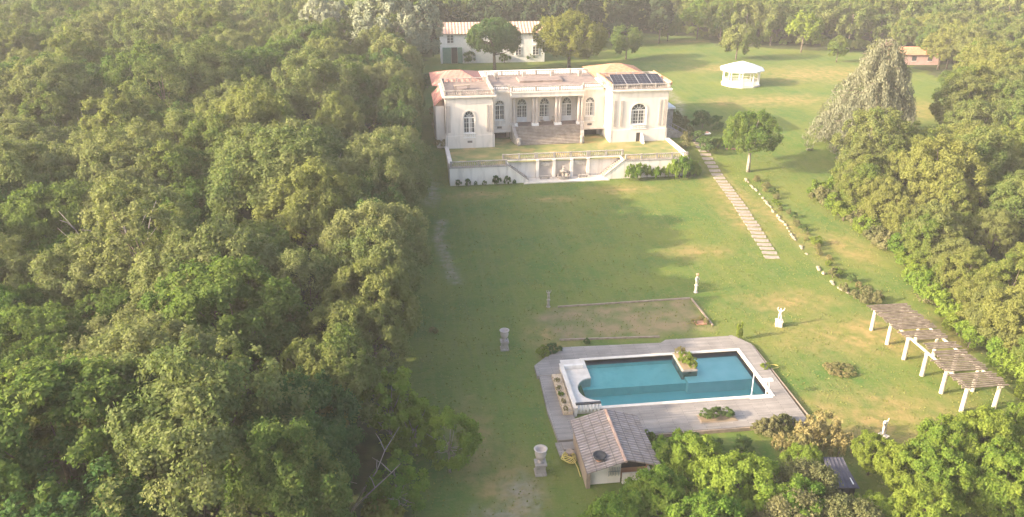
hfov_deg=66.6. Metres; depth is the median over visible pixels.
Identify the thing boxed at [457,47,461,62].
shutter door
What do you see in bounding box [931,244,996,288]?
wood tree
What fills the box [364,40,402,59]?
forest tree
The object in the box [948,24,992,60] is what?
wood tree
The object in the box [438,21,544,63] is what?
cottage
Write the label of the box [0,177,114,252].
forest tree
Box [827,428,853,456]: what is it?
shrub
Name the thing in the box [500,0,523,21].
fir tree
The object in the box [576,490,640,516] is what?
fig tree
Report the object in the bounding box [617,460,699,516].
fig tree
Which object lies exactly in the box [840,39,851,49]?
shrub
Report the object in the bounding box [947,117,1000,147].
wood tree
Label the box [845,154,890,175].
wood tree
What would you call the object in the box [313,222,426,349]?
forest tree
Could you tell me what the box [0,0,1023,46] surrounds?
woods
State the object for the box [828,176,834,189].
shrub
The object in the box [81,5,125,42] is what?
forest tree
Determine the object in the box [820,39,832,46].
shrub
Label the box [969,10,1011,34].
wood tree
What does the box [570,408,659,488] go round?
pool house
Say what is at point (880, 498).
fig tree
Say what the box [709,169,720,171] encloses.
paving slab
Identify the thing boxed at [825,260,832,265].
shrub
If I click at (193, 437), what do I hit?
forest tree
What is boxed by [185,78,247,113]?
forest tree
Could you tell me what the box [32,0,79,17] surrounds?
forest tree
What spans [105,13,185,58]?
forest tree
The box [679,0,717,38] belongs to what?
orchard tree
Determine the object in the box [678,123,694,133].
shrub
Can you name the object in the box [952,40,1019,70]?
wood tree
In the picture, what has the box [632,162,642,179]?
shrub
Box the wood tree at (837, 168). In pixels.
[829,158,880,187]
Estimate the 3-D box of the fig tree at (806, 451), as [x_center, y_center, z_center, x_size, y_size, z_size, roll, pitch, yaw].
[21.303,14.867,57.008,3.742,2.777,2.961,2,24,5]
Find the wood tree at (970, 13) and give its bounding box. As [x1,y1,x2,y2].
[958,10,978,22]
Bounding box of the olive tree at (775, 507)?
[752,485,826,516]
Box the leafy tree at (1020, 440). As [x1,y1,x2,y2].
[1017,435,1023,483]
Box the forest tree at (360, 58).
[334,54,372,73]
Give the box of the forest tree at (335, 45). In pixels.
[303,36,355,58]
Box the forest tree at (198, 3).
[165,0,201,16]
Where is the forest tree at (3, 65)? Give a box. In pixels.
[0,51,71,119]
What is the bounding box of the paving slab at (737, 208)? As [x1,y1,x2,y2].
[735,207,747,209]
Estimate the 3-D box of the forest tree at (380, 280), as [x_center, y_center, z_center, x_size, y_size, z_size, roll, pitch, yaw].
[-11.556,5.654,66.490,8.823,12.179,10.149,-1,24,-1]
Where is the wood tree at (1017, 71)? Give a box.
[984,64,1023,93]
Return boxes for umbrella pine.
[465,17,521,69]
[531,9,608,68]
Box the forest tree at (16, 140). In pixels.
[1,138,50,242]
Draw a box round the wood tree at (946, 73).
[932,66,982,104]
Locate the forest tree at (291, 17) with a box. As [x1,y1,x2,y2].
[278,7,304,25]
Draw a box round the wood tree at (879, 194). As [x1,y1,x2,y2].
[856,171,913,215]
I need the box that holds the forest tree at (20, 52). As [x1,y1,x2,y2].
[4,47,40,62]
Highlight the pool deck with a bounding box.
[534,335,809,456]
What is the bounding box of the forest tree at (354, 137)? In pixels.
[344,133,362,141]
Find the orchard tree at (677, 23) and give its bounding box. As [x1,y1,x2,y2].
[655,14,682,40]
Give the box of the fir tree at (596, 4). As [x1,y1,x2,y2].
[578,0,605,23]
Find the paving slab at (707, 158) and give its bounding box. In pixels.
[702,157,713,159]
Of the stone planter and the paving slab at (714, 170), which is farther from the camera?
the paving slab at (714, 170)
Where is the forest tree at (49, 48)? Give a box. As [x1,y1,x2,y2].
[40,45,57,51]
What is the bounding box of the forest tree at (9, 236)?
[0,218,14,280]
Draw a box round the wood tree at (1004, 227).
[967,207,1020,255]
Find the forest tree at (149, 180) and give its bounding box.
[56,166,169,238]
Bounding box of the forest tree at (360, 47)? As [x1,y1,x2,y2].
[352,24,402,55]
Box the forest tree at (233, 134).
[199,122,305,210]
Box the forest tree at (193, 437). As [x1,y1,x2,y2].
[91,402,258,516]
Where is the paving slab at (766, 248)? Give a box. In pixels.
[759,247,774,249]
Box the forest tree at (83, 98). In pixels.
[76,89,123,116]
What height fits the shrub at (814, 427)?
3.698 m
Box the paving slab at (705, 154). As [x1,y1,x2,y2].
[700,153,710,155]
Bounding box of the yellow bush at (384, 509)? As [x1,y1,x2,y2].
[360,496,407,516]
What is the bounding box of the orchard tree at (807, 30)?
[784,9,824,52]
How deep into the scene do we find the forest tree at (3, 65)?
118.51 m
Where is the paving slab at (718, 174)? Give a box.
[711,173,723,175]
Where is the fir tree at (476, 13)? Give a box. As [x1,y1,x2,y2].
[467,0,494,21]
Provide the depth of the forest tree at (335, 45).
141.46 m
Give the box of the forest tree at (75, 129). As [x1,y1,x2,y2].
[62,125,83,135]
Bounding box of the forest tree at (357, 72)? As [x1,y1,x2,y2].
[327,56,378,100]
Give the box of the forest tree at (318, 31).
[290,22,336,49]
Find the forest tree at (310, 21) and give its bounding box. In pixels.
[299,15,318,25]
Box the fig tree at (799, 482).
[766,473,847,516]
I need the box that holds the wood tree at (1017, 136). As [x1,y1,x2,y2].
[996,122,1023,194]
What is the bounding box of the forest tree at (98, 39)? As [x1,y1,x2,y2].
[81,31,111,49]
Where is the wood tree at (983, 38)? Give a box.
[961,35,1002,48]
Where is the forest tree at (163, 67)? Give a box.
[127,54,203,112]
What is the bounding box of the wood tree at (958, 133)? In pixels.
[938,122,1012,180]
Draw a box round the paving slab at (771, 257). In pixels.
[763,255,779,258]
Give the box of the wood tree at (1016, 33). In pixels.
[993,23,1023,46]
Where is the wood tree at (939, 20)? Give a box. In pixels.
[916,11,961,33]
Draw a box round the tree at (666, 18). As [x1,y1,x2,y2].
[645,0,674,43]
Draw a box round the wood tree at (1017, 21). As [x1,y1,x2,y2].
[1008,18,1023,37]
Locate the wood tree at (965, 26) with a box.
[956,23,985,42]
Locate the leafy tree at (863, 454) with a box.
[850,429,891,474]
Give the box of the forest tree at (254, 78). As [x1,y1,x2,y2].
[238,74,275,121]
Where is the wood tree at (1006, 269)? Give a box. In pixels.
[972,252,1023,299]
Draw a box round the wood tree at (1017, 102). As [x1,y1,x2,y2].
[985,92,1023,130]
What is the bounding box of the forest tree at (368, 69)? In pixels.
[342,61,388,125]
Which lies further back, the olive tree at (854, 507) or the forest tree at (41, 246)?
the forest tree at (41, 246)
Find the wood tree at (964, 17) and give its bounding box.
[946,12,972,23]
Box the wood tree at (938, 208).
[901,199,969,247]
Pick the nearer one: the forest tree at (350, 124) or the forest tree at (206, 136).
the forest tree at (206, 136)
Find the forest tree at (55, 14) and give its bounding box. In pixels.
[30,7,73,25]
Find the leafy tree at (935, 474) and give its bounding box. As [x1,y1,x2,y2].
[891,436,980,511]
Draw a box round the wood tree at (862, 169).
[837,162,896,207]
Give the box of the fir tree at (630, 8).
[618,0,640,38]
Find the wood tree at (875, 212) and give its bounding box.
[866,189,919,235]
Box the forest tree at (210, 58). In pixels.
[154,32,246,106]
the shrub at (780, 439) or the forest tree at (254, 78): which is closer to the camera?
the shrub at (780, 439)
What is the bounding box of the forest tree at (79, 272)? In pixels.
[26,229,165,319]
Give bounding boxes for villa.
[429,63,685,148]
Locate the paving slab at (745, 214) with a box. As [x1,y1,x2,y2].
[739,213,751,215]
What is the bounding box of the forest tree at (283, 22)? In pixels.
[272,17,300,35]
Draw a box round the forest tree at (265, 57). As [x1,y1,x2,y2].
[236,45,290,84]
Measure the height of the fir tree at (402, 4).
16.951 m
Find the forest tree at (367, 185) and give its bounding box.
[328,168,416,226]
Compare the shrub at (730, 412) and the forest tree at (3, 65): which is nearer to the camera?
the shrub at (730, 412)
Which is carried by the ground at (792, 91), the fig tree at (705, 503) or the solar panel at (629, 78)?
the fig tree at (705, 503)
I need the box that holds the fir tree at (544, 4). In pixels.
[531,0,555,31]
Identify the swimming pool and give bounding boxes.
[560,348,774,413]
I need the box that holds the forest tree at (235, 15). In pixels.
[228,10,242,21]
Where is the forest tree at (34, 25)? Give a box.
[19,14,57,30]
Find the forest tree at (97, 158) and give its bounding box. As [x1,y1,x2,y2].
[59,124,185,230]
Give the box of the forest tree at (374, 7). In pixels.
[360,5,380,19]
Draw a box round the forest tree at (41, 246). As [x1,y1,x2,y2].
[4,232,91,304]
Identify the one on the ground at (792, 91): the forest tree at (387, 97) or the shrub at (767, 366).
the forest tree at (387, 97)
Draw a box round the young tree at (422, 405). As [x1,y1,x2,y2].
[389,397,439,455]
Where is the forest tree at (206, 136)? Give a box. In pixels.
[178,109,232,175]
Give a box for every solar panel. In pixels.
[609,74,625,85]
[621,74,638,85]
[634,74,651,84]
[646,73,664,84]
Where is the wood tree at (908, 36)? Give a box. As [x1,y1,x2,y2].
[891,17,919,46]
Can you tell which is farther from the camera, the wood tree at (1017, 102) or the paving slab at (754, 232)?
the wood tree at (1017, 102)
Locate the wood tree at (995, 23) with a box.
[983,17,1013,41]
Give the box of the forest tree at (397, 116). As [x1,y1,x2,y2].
[375,100,422,138]
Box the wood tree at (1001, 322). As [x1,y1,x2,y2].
[974,277,1023,349]
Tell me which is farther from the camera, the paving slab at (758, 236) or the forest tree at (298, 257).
the paving slab at (758, 236)
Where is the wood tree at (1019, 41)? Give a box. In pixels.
[1005,38,1023,49]
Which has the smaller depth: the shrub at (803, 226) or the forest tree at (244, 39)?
the shrub at (803, 226)
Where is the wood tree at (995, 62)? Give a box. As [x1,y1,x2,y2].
[976,51,1023,89]
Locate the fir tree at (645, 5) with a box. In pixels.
[630,0,651,30]
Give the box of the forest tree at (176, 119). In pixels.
[161,107,212,160]
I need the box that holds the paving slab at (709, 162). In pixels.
[704,161,715,163]
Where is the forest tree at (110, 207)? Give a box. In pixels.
[78,174,213,309]
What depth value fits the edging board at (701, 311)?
80.84 m
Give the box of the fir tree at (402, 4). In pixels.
[399,0,414,11]
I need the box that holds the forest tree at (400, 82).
[384,74,416,118]
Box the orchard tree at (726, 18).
[715,2,731,37]
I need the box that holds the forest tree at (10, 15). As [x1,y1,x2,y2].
[3,12,28,25]
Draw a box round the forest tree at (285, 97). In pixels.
[257,89,303,122]
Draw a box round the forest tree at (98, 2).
[87,0,119,11]
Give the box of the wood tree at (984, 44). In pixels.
[957,39,998,66]
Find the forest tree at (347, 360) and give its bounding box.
[277,329,382,449]
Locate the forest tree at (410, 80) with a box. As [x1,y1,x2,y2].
[377,74,423,103]
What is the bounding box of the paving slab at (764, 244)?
[757,243,771,245]
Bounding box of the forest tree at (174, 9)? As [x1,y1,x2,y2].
[152,0,197,26]
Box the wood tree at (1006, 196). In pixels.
[982,170,1023,235]
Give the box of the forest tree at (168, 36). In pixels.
[162,32,192,41]
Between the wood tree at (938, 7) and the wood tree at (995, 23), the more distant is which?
the wood tree at (938, 7)
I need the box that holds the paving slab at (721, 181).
[716,180,727,182]
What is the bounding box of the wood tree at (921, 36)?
[914,23,940,49]
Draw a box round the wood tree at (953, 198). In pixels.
[915,180,984,230]
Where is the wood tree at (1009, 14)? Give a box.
[997,11,1013,17]
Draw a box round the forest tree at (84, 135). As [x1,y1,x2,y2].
[34,128,117,184]
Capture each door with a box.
[442,47,451,63]
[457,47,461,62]
[516,97,527,121]
[538,97,550,121]
[561,96,572,120]
[636,133,639,141]
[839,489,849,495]
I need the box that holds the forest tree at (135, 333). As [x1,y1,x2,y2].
[40,308,228,477]
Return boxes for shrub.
[420,73,431,87]
[429,327,438,332]
[434,139,444,146]
[464,51,475,62]
[465,179,470,186]
[492,175,501,185]
[499,53,510,62]
[503,176,510,183]
[535,344,549,357]
[547,342,562,353]
[624,163,635,179]
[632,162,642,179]
[639,164,652,178]
[644,429,655,440]
[652,166,660,178]
[660,166,669,175]
[665,157,681,177]
[672,117,682,129]
[672,154,690,177]
[673,109,682,119]
[674,346,685,352]
[677,351,691,362]
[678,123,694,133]
[679,140,690,148]
[679,155,694,176]
[680,115,689,124]
[680,131,693,141]
[683,355,697,367]
[686,26,697,34]
[689,130,705,141]
[691,110,710,127]
[692,160,701,175]
[696,135,716,151]
[699,407,714,418]
[701,115,723,130]
[706,437,724,449]
[711,135,723,148]
[711,406,725,417]
[721,406,734,416]
[734,434,755,452]
[736,321,743,337]
[750,420,769,433]
[754,414,783,438]
[760,362,770,369]
[761,182,770,187]
[767,32,776,41]
[768,187,778,193]
[770,431,792,456]
[774,413,793,431]
[782,414,797,424]
[784,36,792,41]
[788,432,818,455]
[791,34,799,42]
[791,419,827,450]
[792,219,801,226]
[795,35,810,43]
[798,224,807,230]
[802,409,842,445]
[806,179,833,197]
[808,185,828,201]
[810,236,822,244]
[811,38,820,45]
[813,243,821,249]
[818,189,843,208]
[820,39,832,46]
[822,362,832,369]
[823,192,856,214]
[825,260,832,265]
[827,267,839,277]
[827,368,840,375]
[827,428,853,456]
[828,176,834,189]
[831,200,857,220]
[831,268,843,276]
[831,361,841,369]
[835,370,849,377]
[838,283,850,291]
[839,362,853,369]
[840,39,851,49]
[844,367,856,375]
[846,208,874,226]
[846,273,856,281]
[848,289,862,298]
[849,40,860,48]
[852,213,883,233]
[855,281,861,288]
[859,285,873,292]
[859,291,871,303]
[862,225,887,240]
[868,290,884,303]
[870,230,901,251]
[886,232,907,250]
[892,247,919,265]
[900,261,927,280]
[903,268,936,292]
[905,257,930,270]
[916,284,934,304]
[917,282,954,308]
[933,300,963,323]
[941,312,965,334]
[953,320,988,348]
[980,328,1017,356]
[985,349,1020,377]
[1013,361,1023,385]
[1013,376,1023,401]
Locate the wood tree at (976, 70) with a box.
[941,63,1006,109]
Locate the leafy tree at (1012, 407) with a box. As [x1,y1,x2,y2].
[1004,401,1023,434]
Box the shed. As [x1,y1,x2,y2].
[821,457,859,495]
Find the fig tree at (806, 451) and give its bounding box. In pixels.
[779,442,823,464]
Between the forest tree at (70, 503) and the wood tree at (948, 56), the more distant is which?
the wood tree at (948, 56)
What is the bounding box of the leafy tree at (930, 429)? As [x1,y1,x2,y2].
[904,413,980,493]
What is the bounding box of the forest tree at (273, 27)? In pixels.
[255,22,281,40]
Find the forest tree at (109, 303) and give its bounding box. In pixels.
[70,279,161,325]
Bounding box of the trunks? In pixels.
[431,7,1009,45]
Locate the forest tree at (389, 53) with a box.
[367,47,415,84]
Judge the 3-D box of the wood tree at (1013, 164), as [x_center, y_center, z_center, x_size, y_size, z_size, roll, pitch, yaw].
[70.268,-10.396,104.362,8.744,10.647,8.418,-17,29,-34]
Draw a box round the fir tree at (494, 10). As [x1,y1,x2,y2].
[483,0,505,19]
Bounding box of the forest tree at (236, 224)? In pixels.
[186,219,241,260]
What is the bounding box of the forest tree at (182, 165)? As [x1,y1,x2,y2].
[124,139,229,235]
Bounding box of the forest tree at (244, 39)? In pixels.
[209,28,259,50]
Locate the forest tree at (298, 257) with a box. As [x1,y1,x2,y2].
[273,245,343,333]
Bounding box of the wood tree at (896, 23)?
[890,15,923,46]
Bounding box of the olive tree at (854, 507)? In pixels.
[814,492,884,516]
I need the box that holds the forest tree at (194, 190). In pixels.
[138,176,244,236]
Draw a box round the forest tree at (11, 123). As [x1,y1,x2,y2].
[0,113,72,146]
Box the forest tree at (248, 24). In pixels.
[238,17,259,32]
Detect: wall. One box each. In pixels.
[445,138,688,185]
[559,363,582,416]
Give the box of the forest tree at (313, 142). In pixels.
[200,121,349,242]
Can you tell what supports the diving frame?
on the pool deck
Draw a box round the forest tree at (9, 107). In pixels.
[0,68,46,120]
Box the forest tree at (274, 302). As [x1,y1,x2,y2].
[125,252,311,395]
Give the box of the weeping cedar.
[802,36,919,158]
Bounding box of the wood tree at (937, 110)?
[928,75,1000,125]
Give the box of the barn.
[888,47,938,64]
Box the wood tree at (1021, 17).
[1012,13,1023,32]
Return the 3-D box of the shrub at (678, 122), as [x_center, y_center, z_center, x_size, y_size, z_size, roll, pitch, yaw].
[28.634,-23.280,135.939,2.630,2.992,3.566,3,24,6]
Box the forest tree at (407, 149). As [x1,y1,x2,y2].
[341,133,433,208]
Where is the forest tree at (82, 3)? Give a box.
[59,0,100,15]
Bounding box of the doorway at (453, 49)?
[451,47,457,62]
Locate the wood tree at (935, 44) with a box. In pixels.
[921,27,965,69]
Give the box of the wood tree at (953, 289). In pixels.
[947,278,984,306]
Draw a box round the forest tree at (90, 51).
[40,23,107,67]
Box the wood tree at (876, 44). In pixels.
[866,38,898,62]
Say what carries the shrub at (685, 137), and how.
on the ground at (792, 91)
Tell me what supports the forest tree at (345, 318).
on the ground at (792, 91)
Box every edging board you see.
[558,297,689,307]
[559,335,659,340]
[691,298,713,325]
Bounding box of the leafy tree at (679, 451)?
[651,428,723,480]
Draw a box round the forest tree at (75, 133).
[69,129,110,145]
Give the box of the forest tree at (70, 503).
[0,451,185,516]
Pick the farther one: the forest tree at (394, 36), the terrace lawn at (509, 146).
the forest tree at (394, 36)
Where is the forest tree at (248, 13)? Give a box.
[240,8,278,25]
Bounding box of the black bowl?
[593,450,606,461]
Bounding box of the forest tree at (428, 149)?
[404,129,433,170]
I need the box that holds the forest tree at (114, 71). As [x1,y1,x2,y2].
[91,38,176,104]
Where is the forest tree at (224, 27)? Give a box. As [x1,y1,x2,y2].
[205,20,240,47]
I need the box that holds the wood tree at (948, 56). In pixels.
[938,33,960,68]
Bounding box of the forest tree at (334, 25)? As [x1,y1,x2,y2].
[321,17,354,51]
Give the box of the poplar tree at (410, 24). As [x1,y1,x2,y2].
[347,0,444,56]
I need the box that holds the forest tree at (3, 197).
[0,179,41,240]
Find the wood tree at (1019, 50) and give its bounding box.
[989,43,1023,59]
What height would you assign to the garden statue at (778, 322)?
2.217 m
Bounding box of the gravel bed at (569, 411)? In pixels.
[552,374,572,414]
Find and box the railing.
[575,401,600,411]
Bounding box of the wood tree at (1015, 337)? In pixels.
[997,322,1023,353]
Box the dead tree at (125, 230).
[59,192,157,247]
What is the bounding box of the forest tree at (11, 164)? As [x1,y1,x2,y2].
[0,135,82,215]
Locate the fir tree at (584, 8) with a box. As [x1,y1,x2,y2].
[571,0,597,21]
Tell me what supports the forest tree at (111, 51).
on the ground at (792, 91)
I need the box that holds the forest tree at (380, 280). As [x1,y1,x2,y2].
[320,254,422,366]
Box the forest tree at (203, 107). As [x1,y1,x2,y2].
[194,85,271,147]
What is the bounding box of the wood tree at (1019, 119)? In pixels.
[1003,115,1023,131]
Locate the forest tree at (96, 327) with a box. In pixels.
[55,299,179,376]
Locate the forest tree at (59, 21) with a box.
[49,7,93,30]
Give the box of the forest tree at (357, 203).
[334,197,412,239]
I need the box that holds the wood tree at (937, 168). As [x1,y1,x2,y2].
[898,132,989,207]
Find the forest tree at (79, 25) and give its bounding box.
[44,12,117,52]
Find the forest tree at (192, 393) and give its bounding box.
[74,330,311,516]
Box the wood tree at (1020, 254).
[1005,242,1023,282]
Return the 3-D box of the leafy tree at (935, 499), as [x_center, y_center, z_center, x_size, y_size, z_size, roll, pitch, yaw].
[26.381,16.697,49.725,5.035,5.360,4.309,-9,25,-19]
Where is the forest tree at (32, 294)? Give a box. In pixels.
[0,281,47,338]
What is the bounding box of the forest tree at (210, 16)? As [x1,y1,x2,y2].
[171,0,239,42]
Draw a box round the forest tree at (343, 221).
[318,197,434,322]
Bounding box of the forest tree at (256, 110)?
[199,77,317,150]
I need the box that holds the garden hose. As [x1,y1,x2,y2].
[561,449,580,476]
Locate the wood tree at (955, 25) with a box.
[942,18,979,62]
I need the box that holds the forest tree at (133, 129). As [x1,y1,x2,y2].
[103,117,181,169]
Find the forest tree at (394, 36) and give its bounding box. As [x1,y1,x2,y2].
[374,32,405,43]
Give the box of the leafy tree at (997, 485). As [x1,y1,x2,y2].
[953,433,1023,516]
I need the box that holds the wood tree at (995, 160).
[947,126,1023,210]
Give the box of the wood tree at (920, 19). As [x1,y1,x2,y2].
[910,12,944,33]
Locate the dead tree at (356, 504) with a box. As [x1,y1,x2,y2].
[351,428,399,513]
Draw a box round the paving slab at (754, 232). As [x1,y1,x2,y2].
[750,231,763,233]
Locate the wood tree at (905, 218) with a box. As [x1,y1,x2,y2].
[899,209,957,241]
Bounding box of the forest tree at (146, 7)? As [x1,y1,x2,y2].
[128,0,175,24]
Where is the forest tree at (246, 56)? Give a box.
[188,45,258,87]
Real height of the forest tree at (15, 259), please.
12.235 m
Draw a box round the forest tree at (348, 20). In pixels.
[328,7,358,44]
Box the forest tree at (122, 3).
[99,0,140,15]
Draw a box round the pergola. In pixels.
[866,303,1008,412]
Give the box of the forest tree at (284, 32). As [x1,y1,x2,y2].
[269,18,327,41]
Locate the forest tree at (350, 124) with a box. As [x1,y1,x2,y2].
[310,90,368,141]
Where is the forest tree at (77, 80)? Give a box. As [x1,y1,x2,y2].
[2,54,105,125]
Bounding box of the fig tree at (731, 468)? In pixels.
[687,443,780,515]
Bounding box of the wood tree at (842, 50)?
[827,34,849,61]
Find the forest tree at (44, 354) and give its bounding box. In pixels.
[0,334,94,482]
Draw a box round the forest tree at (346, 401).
[237,365,366,462]
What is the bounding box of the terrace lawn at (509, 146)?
[449,135,683,165]
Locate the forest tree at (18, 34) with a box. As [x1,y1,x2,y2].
[0,18,39,62]
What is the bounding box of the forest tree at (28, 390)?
[0,352,180,516]
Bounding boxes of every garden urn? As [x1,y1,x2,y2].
[499,328,508,350]
[534,444,547,476]
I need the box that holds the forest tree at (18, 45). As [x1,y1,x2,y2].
[0,29,39,61]
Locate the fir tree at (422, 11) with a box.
[414,0,436,39]
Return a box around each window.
[447,35,453,43]
[462,110,475,133]
[494,99,505,119]
[516,47,520,54]
[533,46,538,54]
[584,96,595,115]
[629,102,647,124]
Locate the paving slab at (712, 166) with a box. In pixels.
[707,165,718,167]
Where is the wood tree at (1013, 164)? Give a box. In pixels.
[1003,147,1023,184]
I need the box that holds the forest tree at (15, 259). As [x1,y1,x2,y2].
[0,232,55,305]
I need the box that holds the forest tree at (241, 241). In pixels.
[126,214,283,359]
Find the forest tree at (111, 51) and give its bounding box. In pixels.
[91,46,127,63]
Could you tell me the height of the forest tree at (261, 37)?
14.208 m
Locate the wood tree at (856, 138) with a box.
[830,106,914,167]
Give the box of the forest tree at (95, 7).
[74,1,112,24]
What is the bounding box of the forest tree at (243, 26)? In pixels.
[236,19,257,32]
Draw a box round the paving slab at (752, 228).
[747,227,760,230]
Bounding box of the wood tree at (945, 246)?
[928,237,987,288]
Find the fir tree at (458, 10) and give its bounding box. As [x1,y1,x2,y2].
[446,0,470,21]
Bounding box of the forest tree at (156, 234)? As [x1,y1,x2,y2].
[131,230,171,278]
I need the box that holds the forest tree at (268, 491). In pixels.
[207,415,356,516]
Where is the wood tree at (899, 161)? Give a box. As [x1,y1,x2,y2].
[881,134,941,182]
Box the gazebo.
[720,61,764,87]
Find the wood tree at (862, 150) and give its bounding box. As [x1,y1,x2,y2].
[833,147,883,167]
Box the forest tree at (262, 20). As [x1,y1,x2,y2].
[250,0,293,30]
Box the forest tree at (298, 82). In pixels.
[259,45,360,122]
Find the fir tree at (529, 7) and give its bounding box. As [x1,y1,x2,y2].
[517,0,542,20]
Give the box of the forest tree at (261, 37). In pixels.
[246,28,270,46]
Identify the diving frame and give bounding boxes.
[750,374,772,398]
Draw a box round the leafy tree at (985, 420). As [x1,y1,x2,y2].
[960,403,1023,475]
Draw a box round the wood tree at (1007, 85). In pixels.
[977,76,1023,124]
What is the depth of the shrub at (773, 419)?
61.36 m
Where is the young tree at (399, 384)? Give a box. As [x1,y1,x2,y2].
[353,366,421,453]
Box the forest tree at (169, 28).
[151,24,186,42]
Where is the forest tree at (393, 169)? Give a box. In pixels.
[332,144,422,212]
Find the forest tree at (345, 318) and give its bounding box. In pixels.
[299,295,414,417]
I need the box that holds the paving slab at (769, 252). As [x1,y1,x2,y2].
[762,251,776,254]
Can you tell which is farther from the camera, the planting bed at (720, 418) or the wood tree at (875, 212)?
the wood tree at (875, 212)
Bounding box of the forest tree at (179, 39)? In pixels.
[169,34,200,54]
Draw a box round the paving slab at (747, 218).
[741,217,753,219]
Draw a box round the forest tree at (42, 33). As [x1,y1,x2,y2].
[19,25,67,53]
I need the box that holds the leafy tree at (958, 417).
[936,411,990,442]
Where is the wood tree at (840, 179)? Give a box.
[834,165,863,201]
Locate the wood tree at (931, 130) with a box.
[895,120,953,163]
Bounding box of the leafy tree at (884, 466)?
[873,439,923,492]
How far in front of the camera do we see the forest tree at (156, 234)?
78.25 m
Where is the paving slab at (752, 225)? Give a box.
[745,224,759,226]
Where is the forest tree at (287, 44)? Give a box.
[260,35,306,62]
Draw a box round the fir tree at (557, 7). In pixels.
[548,0,577,40]
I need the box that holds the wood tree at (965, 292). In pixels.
[952,271,1017,328]
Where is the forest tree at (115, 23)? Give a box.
[97,8,165,47]
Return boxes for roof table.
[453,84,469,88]
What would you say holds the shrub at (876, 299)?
on the ground at (792, 91)
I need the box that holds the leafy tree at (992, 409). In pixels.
[968,406,997,442]
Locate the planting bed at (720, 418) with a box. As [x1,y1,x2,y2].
[697,413,737,423]
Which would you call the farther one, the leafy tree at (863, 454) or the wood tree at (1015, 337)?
the wood tree at (1015, 337)
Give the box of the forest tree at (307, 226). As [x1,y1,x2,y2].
[251,152,374,283]
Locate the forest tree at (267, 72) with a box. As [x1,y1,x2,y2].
[260,69,285,92]
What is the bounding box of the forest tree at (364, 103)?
[343,92,381,128]
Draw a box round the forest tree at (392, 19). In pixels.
[374,13,406,37]
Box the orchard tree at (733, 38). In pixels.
[718,22,760,59]
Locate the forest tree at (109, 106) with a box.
[77,80,178,141]
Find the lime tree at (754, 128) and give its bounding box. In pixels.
[721,107,785,171]
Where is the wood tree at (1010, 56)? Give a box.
[988,53,1018,59]
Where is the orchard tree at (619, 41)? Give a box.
[610,23,643,59]
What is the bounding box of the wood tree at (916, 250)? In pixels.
[900,213,964,261]
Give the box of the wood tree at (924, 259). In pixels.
[921,239,962,266]
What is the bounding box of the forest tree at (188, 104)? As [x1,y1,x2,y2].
[144,98,195,136]
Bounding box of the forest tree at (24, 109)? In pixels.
[13,82,95,130]
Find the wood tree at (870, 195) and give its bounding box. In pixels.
[865,183,907,217]
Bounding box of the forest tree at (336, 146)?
[250,115,348,166]
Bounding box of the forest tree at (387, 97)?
[372,83,424,123]
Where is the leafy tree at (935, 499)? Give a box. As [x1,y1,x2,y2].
[881,480,970,516]
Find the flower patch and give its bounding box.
[694,320,706,324]
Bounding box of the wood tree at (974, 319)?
[963,283,1023,340]
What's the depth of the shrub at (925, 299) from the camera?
82.10 m
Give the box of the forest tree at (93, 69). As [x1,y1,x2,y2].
[63,57,117,116]
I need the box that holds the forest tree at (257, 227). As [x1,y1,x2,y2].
[201,218,307,292]
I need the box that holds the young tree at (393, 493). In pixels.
[362,448,431,513]
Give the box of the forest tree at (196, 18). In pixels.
[184,10,203,38]
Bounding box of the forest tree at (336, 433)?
[240,397,362,516]
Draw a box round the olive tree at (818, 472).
[766,456,848,512]
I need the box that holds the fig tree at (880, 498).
[850,489,903,516]
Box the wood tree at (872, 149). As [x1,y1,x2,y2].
[841,137,886,163]
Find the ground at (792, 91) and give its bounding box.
[0,21,1023,516]
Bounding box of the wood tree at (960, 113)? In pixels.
[940,98,1006,129]
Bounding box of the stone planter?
[672,352,697,379]
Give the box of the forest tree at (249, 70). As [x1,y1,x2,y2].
[203,61,276,98]
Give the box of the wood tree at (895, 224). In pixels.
[882,198,930,234]
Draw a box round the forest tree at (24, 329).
[0,299,91,373]
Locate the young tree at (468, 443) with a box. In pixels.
[416,405,484,472]
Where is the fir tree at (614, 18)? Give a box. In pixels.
[600,0,627,44]
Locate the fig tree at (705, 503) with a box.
[665,486,747,516]
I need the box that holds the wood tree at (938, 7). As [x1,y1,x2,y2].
[919,3,955,22]
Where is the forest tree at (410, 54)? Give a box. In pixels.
[368,33,424,78]
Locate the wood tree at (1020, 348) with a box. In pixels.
[1010,333,1023,363]
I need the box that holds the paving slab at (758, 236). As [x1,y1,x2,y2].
[752,235,765,237]
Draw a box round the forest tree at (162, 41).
[129,34,179,72]
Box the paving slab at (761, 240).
[754,239,769,241]
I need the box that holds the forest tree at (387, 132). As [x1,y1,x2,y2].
[343,127,423,167]
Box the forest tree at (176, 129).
[161,109,198,154]
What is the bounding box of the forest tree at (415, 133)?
[383,124,430,168]
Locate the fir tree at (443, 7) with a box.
[433,0,453,24]
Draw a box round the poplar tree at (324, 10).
[298,0,351,44]
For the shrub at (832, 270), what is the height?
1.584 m
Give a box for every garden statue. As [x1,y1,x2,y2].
[546,291,550,307]
[694,273,699,292]
[775,307,784,327]
[878,418,889,437]
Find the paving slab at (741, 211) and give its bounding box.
[736,210,750,212]
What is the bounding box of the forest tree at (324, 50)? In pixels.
[276,44,345,103]
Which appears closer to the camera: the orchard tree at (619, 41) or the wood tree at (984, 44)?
the wood tree at (984, 44)
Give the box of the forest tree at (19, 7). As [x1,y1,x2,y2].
[0,0,42,29]
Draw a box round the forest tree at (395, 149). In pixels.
[353,134,422,210]
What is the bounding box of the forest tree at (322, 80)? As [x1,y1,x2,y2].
[283,65,330,118]
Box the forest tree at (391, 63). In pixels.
[371,57,425,97]

